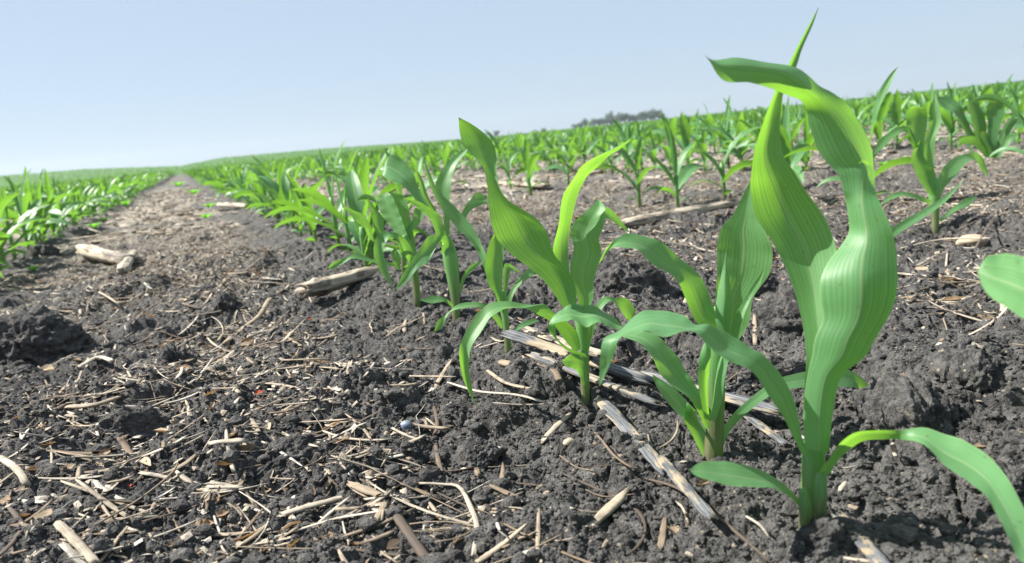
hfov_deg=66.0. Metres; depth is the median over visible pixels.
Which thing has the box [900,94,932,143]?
maize plant
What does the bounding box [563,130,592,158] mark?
maize plant
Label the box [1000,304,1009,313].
straw
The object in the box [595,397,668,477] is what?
stalk piece
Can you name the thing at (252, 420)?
straw
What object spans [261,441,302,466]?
straw
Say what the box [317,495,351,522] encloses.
straw
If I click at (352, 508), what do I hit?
straw
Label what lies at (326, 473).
straw
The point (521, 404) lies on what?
straw
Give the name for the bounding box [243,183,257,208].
maize plant
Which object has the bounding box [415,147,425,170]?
maize plant
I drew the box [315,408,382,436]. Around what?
straw
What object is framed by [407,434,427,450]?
straw
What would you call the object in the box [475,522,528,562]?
straw
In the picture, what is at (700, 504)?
stalk piece
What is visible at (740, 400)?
stalk piece
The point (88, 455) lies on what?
straw
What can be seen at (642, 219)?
stalk piece
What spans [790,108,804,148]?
maize plant
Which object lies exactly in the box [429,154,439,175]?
maize plant
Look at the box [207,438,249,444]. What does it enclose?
straw
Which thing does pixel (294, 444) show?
soil clod
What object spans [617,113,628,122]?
tree
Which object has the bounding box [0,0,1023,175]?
sky
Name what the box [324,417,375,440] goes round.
straw
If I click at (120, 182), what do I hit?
maize plant
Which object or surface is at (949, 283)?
straw
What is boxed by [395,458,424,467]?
straw
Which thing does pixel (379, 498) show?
straw
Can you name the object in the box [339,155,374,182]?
maize plant
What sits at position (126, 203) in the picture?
weed seedling
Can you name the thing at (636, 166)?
maize plant
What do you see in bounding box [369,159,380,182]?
maize plant
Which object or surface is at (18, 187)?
maize plant
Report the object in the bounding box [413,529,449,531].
straw
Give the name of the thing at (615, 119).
tree
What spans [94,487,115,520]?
straw
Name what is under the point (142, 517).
straw
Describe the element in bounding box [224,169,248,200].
maize plant
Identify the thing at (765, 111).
maize plant
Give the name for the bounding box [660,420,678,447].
straw
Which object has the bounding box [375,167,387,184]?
maize plant
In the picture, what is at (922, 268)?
husk scrap
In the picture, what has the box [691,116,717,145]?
maize plant
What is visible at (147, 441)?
straw
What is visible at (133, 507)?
straw
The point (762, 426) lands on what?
stalk piece
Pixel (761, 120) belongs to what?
maize plant
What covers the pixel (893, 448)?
straw
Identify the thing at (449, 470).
straw
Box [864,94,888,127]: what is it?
maize plant
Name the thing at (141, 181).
maize rows
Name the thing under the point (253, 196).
maize plant
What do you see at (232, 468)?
straw
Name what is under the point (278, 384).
straw
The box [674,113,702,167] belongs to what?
maize plant
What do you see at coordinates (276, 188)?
maize plant
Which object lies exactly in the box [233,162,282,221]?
maize plant
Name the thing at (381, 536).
straw
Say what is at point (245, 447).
husk scrap
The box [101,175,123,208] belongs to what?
maize plant
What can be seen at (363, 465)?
straw
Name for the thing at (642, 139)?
maize plant
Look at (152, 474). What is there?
straw
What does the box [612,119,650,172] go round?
maize plant
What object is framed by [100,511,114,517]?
straw
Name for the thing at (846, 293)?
maize plant
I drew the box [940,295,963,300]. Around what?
husk scrap
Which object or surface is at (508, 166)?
maize plant
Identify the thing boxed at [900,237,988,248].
straw
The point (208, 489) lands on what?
straw
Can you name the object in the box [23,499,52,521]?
straw
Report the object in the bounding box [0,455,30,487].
straw
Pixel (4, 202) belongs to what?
maize plant
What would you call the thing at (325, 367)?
straw
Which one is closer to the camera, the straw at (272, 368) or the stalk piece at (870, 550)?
the stalk piece at (870, 550)
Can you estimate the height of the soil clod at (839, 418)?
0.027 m
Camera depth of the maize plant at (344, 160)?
5.40 m
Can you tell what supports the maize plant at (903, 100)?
on the ground
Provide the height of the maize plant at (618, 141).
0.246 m
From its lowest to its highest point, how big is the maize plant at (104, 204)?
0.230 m
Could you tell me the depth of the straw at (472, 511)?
0.49 m
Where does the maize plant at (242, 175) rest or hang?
on the ground
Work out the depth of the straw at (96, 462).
0.57 m
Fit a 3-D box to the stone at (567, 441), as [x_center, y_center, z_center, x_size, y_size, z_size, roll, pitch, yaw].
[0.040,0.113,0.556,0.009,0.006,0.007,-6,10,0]
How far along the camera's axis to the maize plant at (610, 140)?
5.23 m
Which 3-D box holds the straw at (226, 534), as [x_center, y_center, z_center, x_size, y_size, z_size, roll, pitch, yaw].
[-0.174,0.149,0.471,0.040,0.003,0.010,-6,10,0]
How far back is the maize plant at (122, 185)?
6.40 m
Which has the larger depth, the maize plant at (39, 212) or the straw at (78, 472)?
the maize plant at (39, 212)
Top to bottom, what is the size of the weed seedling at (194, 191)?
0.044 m
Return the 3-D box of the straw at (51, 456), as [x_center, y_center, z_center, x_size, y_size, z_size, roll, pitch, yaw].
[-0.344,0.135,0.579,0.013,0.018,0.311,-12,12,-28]
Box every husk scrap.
[39,364,53,370]
[59,464,75,469]
[166,537,180,546]
[215,461,232,465]
[238,443,256,450]
[287,538,300,547]
[320,531,332,538]
[914,266,928,270]
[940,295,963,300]
[984,315,994,319]
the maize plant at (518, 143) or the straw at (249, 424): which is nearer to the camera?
the straw at (249, 424)
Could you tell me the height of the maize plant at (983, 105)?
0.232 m
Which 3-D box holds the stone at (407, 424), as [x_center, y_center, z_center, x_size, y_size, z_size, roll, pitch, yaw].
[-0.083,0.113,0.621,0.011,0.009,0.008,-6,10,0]
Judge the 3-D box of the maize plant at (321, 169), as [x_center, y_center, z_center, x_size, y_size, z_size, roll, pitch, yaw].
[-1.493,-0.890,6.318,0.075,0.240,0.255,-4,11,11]
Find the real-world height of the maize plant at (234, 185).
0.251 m
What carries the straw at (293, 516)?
on the ground
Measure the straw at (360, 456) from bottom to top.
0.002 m
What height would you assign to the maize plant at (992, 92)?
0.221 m
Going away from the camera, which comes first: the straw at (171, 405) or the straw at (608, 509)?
the straw at (608, 509)
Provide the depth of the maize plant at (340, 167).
5.55 m
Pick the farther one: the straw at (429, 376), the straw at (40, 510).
the straw at (429, 376)
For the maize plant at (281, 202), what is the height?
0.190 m
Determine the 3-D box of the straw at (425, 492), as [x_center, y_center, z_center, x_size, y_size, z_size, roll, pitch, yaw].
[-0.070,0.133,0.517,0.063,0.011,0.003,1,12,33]
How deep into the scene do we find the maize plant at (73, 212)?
3.48 m
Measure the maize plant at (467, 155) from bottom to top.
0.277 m
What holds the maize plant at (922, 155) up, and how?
on the ground
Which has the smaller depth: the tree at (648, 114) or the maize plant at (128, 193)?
the maize plant at (128, 193)
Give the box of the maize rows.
[0,79,1023,278]
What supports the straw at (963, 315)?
on the ground
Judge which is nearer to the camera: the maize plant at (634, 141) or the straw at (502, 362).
the straw at (502, 362)
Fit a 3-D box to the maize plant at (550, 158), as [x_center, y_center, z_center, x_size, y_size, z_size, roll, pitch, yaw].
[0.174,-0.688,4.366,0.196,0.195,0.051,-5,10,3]
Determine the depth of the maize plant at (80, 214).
3.69 m
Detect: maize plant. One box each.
[0,182,71,260]
[0,192,56,261]
[0,193,18,269]
[0,215,27,271]
[1,168,41,249]
[1,183,20,210]
[4,176,64,242]
[5,166,46,241]
[14,170,76,243]
[25,187,64,243]
[34,168,65,237]
[43,176,72,230]
[47,187,74,237]
[50,178,101,225]
[51,185,86,228]
[58,180,106,219]
[58,180,106,224]
[58,200,79,230]
[62,187,93,225]
[65,176,110,217]
[75,184,119,216]
[77,177,113,212]
[78,183,90,216]
[80,178,122,210]
[83,194,107,216]
[85,176,110,212]
[85,181,113,214]
[91,175,126,209]
[96,185,119,212]
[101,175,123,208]
[111,179,126,204]
[112,176,135,204]
[114,182,136,199]
[116,175,134,200]
[116,183,127,204]
[201,163,236,196]
[204,167,219,191]
[212,176,234,198]
[216,171,233,197]
[217,169,249,196]
[223,170,251,208]
[224,167,241,201]
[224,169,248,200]
[227,168,246,202]
[230,166,252,203]
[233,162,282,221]
[234,158,278,217]
[234,172,252,201]
[236,158,271,214]
[239,168,270,216]
[242,156,307,218]
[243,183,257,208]
[244,177,275,208]
[246,188,284,224]
[253,158,289,227]
[264,138,350,243]
[267,172,331,235]
[272,159,323,228]
[274,148,379,251]
[289,181,303,236]
[299,177,335,241]
[309,163,328,179]
[315,159,326,181]
[316,157,323,181]
[319,159,330,181]
[324,156,416,258]
[327,149,412,266]
[328,191,423,306]
[330,153,353,179]
[332,155,352,179]
[336,155,342,181]
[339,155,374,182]
[353,154,360,176]
[357,148,437,274]
[358,158,375,178]
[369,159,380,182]
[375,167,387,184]
[377,156,382,183]
[382,149,487,322]
[396,146,410,188]
[409,147,422,187]
[414,144,427,164]
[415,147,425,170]
[419,142,437,169]
[424,141,468,186]
[424,161,538,353]
[428,152,442,170]
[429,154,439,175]
[449,141,459,170]
[449,147,476,169]
[459,118,634,408]
[465,152,477,171]
[483,129,512,168]
[496,141,509,166]
[498,141,519,168]
[498,148,524,188]
[499,132,551,164]
[513,132,523,167]
[514,140,547,164]
[518,139,552,195]
[529,131,552,155]
[530,131,568,172]
[532,132,546,153]
[538,139,558,171]
[539,135,588,184]
[547,131,578,171]
[550,118,600,168]
[550,131,570,158]
[551,137,578,167]
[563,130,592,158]
[570,131,596,159]
[586,131,598,157]
[586,132,602,153]
[589,132,609,173]
[592,133,634,174]
[594,130,616,150]
[596,135,670,207]
[598,124,643,155]
[599,7,1023,562]
[599,182,867,460]
[607,119,626,141]
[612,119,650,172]
[626,122,634,156]
[628,125,656,153]
[631,118,647,170]
[641,126,666,151]
[642,116,679,152]
[642,127,704,207]
[643,124,650,147]
[647,129,662,170]
[649,113,692,151]
[659,120,681,171]
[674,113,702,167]
[676,112,700,152]
[676,113,696,142]
[679,109,701,153]
[680,116,760,198]
[688,124,712,173]
[689,103,732,153]
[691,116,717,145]
[698,96,746,168]
[700,98,757,172]
[706,119,733,147]
[721,117,797,149]
[723,113,761,154]
[744,97,796,140]
[747,114,763,128]
[748,111,754,134]
[749,115,759,140]
[753,112,757,126]
[761,95,809,183]
[780,109,784,125]
[783,67,936,194]
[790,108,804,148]
[790,116,799,139]
[794,112,814,171]
[847,97,874,132]
[849,98,870,118]
[855,104,866,125]
[860,103,867,128]
[864,89,892,140]
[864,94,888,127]
[869,94,910,120]
[873,95,987,233]
[877,89,906,149]
[885,97,907,138]
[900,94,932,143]
[907,88,920,106]
[923,82,944,130]
[937,94,1023,158]
[938,82,961,148]
[944,92,973,107]
[952,82,961,133]
[953,85,1004,142]
[962,84,991,113]
[964,74,1023,130]
[965,94,986,114]
[971,94,1023,156]
[977,253,1023,317]
[985,86,1000,104]
[1000,84,1011,121]
[1000,84,1023,143]
[1004,81,1023,99]
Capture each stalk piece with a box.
[75,244,141,267]
[117,249,137,275]
[217,202,248,207]
[293,266,388,297]
[498,181,549,187]
[498,329,654,386]
[521,326,600,356]
[526,352,662,406]
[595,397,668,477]
[613,199,736,228]
[630,367,781,415]
[656,454,718,521]
[743,413,791,446]
[831,511,890,562]
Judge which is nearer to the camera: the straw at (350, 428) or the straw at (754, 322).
the straw at (350, 428)
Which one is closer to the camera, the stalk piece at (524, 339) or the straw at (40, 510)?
the straw at (40, 510)
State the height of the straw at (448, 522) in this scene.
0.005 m
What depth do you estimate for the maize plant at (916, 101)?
5.79 m
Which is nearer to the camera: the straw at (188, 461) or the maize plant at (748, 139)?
the straw at (188, 461)
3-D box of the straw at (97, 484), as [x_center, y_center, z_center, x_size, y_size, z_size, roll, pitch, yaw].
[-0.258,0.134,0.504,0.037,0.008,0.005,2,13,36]
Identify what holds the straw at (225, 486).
on the ground
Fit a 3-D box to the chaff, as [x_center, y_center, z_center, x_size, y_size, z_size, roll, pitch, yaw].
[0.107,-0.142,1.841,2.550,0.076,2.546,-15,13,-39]
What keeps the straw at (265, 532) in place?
on the ground
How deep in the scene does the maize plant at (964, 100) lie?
5.45 m
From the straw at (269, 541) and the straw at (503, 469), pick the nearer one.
the straw at (269, 541)
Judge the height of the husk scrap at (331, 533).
0.003 m
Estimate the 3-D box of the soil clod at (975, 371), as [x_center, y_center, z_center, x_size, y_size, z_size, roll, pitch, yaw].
[0.306,0.067,0.524,0.053,0.047,0.061,-3,11,16]
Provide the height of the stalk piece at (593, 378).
0.016 m
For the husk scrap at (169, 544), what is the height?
0.002 m
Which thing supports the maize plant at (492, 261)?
on the ground
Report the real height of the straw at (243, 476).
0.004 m
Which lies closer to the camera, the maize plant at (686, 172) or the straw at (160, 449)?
the straw at (160, 449)
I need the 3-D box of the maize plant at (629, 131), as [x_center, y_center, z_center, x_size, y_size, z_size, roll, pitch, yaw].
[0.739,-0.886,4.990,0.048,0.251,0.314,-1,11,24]
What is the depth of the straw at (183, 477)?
0.53 m
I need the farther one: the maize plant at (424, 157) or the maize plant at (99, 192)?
the maize plant at (424, 157)
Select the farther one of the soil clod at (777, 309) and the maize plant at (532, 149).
the maize plant at (532, 149)
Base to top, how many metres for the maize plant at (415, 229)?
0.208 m
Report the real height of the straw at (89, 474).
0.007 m
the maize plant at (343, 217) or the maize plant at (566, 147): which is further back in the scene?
the maize plant at (566, 147)
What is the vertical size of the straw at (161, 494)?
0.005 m
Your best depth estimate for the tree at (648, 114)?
387.60 m
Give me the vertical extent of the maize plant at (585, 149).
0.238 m
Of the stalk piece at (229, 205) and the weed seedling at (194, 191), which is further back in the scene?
the weed seedling at (194, 191)
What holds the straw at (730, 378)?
on the ground
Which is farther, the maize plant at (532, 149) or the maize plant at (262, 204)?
the maize plant at (532, 149)
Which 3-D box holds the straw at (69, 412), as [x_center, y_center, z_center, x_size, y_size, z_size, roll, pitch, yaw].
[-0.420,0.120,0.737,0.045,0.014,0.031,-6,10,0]
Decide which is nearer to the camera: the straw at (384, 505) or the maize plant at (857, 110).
the straw at (384, 505)
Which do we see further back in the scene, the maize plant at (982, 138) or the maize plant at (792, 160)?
the maize plant at (982, 138)
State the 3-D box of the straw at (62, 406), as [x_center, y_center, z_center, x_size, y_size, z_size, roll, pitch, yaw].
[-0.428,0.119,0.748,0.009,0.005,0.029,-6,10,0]
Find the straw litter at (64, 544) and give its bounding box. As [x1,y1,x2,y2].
[0,112,1023,562]
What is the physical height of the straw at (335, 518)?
0.007 m
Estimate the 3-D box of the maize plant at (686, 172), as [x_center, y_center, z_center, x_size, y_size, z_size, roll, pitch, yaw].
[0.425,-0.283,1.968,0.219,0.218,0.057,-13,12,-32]
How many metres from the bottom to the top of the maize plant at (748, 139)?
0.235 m
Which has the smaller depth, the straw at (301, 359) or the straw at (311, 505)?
the straw at (311, 505)
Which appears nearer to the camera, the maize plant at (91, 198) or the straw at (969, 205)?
the straw at (969, 205)
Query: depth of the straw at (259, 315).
1.09 m
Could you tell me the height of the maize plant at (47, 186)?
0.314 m
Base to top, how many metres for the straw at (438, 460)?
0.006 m
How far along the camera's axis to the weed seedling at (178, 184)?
11.10 m
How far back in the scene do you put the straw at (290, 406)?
0.67 m
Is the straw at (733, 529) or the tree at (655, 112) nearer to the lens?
the straw at (733, 529)
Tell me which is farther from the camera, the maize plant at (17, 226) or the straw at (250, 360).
the maize plant at (17, 226)
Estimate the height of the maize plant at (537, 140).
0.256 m
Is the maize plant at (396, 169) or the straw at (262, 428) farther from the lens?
the maize plant at (396, 169)
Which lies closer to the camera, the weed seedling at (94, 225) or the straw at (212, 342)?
the straw at (212, 342)
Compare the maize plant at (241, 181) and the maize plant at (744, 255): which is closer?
the maize plant at (744, 255)
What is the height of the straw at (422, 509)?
0.014 m
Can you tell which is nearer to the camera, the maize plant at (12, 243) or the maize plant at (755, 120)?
the maize plant at (12, 243)
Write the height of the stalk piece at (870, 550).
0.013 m
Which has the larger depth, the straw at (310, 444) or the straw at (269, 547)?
the straw at (310, 444)
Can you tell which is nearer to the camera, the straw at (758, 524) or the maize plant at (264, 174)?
the straw at (758, 524)
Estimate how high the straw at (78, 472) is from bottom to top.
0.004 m
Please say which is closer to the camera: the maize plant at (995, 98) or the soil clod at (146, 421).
the soil clod at (146, 421)
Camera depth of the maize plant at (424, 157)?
6.47 m
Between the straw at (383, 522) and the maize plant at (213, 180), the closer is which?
the straw at (383, 522)
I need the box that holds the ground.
[0,94,1023,562]
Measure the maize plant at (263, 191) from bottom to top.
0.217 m
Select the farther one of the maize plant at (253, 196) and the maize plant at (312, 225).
the maize plant at (253, 196)
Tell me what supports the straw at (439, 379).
on the ground
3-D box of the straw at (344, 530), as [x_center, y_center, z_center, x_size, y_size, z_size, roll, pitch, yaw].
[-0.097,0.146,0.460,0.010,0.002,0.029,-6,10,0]
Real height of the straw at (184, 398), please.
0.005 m
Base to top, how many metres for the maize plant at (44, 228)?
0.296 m
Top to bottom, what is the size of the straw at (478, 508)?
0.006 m
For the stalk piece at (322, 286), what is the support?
on the ground
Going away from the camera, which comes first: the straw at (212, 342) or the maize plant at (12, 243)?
the straw at (212, 342)
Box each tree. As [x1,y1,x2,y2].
[578,117,588,126]
[592,119,601,125]
[602,117,610,123]
[604,110,613,123]
[609,117,620,123]
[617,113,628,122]
[627,114,636,121]
[636,112,647,120]
[643,111,650,120]
[648,108,659,119]
[652,109,665,118]
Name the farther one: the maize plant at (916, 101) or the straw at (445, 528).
the maize plant at (916, 101)
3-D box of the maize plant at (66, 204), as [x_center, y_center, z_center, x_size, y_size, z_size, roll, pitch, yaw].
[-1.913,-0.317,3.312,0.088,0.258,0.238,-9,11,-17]
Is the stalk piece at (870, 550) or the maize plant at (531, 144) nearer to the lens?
the stalk piece at (870, 550)
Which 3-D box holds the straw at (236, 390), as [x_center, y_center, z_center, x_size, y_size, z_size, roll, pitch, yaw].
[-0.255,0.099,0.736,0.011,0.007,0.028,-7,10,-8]
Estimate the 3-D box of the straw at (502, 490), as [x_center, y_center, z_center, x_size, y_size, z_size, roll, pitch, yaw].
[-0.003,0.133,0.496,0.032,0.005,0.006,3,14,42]
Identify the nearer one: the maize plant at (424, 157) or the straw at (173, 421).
the straw at (173, 421)
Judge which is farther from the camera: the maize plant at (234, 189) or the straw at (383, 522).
the maize plant at (234, 189)
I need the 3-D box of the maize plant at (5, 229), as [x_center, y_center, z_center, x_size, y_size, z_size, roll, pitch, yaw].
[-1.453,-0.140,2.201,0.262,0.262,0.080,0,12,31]
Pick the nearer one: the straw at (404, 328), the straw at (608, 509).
the straw at (608, 509)
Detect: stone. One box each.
[399,420,412,429]
[563,438,573,445]
[956,234,988,247]
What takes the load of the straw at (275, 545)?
on the ground
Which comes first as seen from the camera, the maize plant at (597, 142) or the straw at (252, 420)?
the straw at (252, 420)
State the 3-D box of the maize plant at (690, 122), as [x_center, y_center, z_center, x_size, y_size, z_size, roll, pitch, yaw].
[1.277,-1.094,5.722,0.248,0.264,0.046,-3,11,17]
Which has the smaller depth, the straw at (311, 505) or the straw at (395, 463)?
the straw at (311, 505)
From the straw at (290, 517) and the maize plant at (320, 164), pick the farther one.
the maize plant at (320, 164)
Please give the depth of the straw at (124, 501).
0.49 m
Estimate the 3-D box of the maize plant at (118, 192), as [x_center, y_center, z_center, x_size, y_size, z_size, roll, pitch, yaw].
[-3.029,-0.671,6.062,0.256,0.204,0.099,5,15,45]
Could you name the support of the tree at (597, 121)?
on the ground
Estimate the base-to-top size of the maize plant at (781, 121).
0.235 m
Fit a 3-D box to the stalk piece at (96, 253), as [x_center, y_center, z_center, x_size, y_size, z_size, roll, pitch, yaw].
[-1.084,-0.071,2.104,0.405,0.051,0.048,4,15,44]
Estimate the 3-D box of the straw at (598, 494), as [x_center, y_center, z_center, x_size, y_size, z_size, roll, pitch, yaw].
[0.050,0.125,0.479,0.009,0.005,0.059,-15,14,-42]
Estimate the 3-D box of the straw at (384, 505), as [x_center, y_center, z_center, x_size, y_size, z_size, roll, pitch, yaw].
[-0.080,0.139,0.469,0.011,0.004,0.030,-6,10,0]
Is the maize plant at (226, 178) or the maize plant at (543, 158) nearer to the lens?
the maize plant at (543, 158)
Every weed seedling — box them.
[24,265,40,270]
[86,222,101,227]
[120,200,132,205]
[169,181,185,186]
[187,189,199,193]
[200,213,213,218]
[203,203,215,207]
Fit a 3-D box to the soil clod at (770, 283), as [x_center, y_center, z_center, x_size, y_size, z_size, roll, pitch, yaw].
[0.301,0.011,0.988,0.092,0.068,0.076,0,12,31]
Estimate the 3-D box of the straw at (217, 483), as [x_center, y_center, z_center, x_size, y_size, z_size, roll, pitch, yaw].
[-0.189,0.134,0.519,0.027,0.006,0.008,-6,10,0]
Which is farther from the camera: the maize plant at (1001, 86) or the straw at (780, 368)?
the maize plant at (1001, 86)
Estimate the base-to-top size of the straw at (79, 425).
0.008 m
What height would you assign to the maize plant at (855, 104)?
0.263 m
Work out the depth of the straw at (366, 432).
0.61 m
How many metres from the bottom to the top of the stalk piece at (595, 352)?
0.030 m
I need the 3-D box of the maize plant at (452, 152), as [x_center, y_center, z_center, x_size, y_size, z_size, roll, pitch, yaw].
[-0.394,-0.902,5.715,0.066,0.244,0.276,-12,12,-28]
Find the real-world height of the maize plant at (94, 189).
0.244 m
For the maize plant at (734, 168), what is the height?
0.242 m
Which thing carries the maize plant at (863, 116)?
on the ground
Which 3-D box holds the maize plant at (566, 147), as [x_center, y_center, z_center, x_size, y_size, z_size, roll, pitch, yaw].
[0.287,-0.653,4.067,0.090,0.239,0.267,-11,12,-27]
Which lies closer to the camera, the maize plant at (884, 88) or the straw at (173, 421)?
the straw at (173, 421)
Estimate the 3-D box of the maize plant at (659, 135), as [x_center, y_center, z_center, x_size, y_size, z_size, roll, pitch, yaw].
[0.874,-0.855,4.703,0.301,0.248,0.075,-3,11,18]
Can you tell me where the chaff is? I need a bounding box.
[0,155,1023,562]
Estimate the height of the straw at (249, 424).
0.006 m
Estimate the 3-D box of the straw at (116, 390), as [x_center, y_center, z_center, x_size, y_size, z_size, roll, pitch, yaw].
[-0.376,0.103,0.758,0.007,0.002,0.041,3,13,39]
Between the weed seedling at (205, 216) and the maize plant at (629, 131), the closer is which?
the weed seedling at (205, 216)
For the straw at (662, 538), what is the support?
on the ground
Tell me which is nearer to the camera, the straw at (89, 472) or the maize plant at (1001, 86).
the straw at (89, 472)
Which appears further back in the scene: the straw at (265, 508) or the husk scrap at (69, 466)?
the husk scrap at (69, 466)
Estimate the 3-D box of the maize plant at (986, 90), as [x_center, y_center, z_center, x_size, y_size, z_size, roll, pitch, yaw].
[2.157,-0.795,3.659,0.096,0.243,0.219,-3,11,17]
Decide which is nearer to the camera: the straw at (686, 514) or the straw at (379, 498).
the straw at (686, 514)
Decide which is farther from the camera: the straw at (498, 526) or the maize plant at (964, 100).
the maize plant at (964, 100)
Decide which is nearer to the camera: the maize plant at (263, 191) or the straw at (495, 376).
the straw at (495, 376)
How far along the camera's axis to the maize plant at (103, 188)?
5.10 m
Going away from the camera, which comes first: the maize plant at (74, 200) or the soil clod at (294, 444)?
the soil clod at (294, 444)
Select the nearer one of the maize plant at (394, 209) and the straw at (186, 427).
the straw at (186, 427)
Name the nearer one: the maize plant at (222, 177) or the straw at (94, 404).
the straw at (94, 404)
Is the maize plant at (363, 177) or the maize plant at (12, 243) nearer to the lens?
the maize plant at (363, 177)
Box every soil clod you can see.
[0,304,91,365]
[0,364,43,382]
[21,242,61,259]
[95,405,169,441]
[156,343,196,364]
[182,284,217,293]
[204,291,241,315]
[253,432,320,482]
[450,435,502,471]
[596,261,670,293]
[713,271,779,296]
[754,278,803,331]
[786,515,846,562]
[831,414,853,429]
[854,370,958,443]
[926,347,1005,393]
[935,448,1023,494]
[994,329,1023,336]
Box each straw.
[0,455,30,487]
[2,289,59,293]
[10,426,36,431]
[17,498,47,502]
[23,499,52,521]
[25,422,52,538]
[31,410,80,414]
[38,475,102,479]
[46,449,99,455]
[52,387,134,396]
[53,520,101,562]
[54,451,119,461]
[55,403,67,410]
[56,514,162,520]
[60,480,156,514]
[64,396,121,408]
[64,414,87,417]
[66,420,95,426]
[66,464,120,480]
[67,467,139,474]
[70,452,102,464]
[72,453,133,457]
[73,465,80,483]
[75,356,114,368]
[75,370,82,388]
[75,479,133,520]
[78,513,147,533]
[82,530,139,534]
[88,286,123,308]
[91,446,157,466]
[93,480,126,499]
[94,460,178,525]
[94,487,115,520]
[97,498,144,502]
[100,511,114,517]
[102,381,140,393]
[106,475,133,482]
[108,501,167,522]
[117,436,138,470]
[126,486,176,504]
[128,366,191,377]
[130,434,144,438]
[133,465,149,483]
[134,419,184,447]
[139,471,200,484]
[141,433,190,456]
[143,492,231,520]
[152,391,187,405]
[156,483,269,499]
[159,401,184,407]
[162,454,195,474]
[164,391,200,403]
[166,507,181,533]
[169,414,204,437]
[170,406,198,418]
[170,418,177,425]
[175,367,183,378]
[175,470,194,483]
[188,357,213,383]
[190,487,244,493]
[196,488,252,490]
[200,488,231,491]
[201,479,247,499]
[203,367,235,377]
[206,485,246,488]
[207,337,225,349]
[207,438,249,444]
[208,481,233,485]
[209,530,251,535]
[217,320,239,340]
[222,297,271,344]
[225,429,235,472]
[232,546,311,548]
[233,379,245,393]
[235,426,285,435]
[237,504,266,538]
[238,348,298,375]
[238,469,246,484]
[238,506,261,539]
[238,524,267,547]
[239,491,270,546]
[240,423,261,425]
[241,352,254,363]
[241,527,281,534]
[248,507,403,544]
[250,418,260,431]
[254,536,290,544]
[260,524,300,545]
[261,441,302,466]
[263,382,299,388]
[265,358,327,361]
[268,404,302,413]
[269,542,290,546]
[273,495,341,515]
[274,382,318,415]
[274,397,339,404]
[281,418,351,422]
[282,431,321,447]
[284,505,298,529]
[286,495,297,520]
[293,445,340,470]
[302,366,344,369]
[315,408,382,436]
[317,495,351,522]
[319,445,357,481]
[322,430,394,440]
[323,495,395,505]
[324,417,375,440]
[331,455,378,469]
[332,420,352,422]
[333,489,392,521]
[334,500,389,510]
[342,507,415,536]
[342,521,349,542]
[342,545,408,555]
[343,481,367,497]
[345,413,371,439]
[347,501,371,514]
[348,451,371,458]
[348,481,383,496]
[349,445,373,455]
[351,445,391,467]
[359,529,395,543]
[360,535,398,562]
[365,456,422,469]
[367,500,388,530]
[368,482,468,522]
[369,467,462,512]
[369,470,442,499]
[385,315,425,336]
[387,503,428,557]
[388,454,404,459]
[390,382,419,386]
[391,427,415,438]
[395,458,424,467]
[400,421,451,429]
[402,318,407,332]
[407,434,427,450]
[409,375,456,376]
[409,466,474,471]
[409,521,473,541]
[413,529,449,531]
[419,482,479,556]
[426,519,480,529]
[428,502,441,519]
[433,406,439,435]
[434,359,452,387]
[434,443,442,470]
[435,491,522,523]
[437,492,488,513]
[446,382,564,413]
[462,503,487,533]
[474,467,480,476]
[474,506,514,511]
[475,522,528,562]
[486,370,530,389]
[489,484,524,499]
[493,402,553,405]
[493,514,500,530]
[496,462,505,500]
[498,359,509,365]
[514,482,545,485]
[535,508,540,560]
[537,363,561,381]
[541,412,571,443]
[557,471,646,553]
[559,455,593,470]
[563,477,635,496]
[585,486,630,531]
[587,423,638,467]
[644,478,771,562]
[657,516,667,549]
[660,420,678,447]
[675,501,689,525]
[684,512,688,526]
[725,370,741,383]
[740,363,805,373]
[745,515,770,538]
[752,313,757,344]
[838,480,847,491]
[890,442,897,457]
[898,272,925,275]
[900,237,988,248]
[907,281,980,292]
[938,273,972,288]
[944,275,965,280]
[951,203,982,205]
[952,312,981,320]
[968,307,1007,334]
[975,216,998,246]
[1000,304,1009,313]
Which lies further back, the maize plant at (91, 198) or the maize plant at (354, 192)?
the maize plant at (91, 198)
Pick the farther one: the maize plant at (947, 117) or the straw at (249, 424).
the maize plant at (947, 117)
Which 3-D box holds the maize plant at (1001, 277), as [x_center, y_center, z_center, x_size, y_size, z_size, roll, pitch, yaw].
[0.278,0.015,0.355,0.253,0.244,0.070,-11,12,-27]
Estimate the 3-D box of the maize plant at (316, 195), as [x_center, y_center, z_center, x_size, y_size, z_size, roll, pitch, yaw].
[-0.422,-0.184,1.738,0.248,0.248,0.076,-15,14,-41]
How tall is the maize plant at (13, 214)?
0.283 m
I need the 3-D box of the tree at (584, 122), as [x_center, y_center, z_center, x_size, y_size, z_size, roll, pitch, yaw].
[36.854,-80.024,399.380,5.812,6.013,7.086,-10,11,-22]
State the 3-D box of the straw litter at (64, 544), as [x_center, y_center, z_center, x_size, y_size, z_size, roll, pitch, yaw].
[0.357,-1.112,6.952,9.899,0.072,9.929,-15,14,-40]
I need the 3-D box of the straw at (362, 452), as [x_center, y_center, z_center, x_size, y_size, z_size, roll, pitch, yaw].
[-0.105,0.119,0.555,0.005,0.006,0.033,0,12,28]
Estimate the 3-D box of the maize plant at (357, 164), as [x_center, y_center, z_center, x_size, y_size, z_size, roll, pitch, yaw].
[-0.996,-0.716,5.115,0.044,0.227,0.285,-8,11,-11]
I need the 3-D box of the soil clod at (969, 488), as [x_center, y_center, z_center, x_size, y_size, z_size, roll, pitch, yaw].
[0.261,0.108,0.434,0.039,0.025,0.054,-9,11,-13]
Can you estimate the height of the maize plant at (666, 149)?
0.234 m
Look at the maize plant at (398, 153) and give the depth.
4.20 m

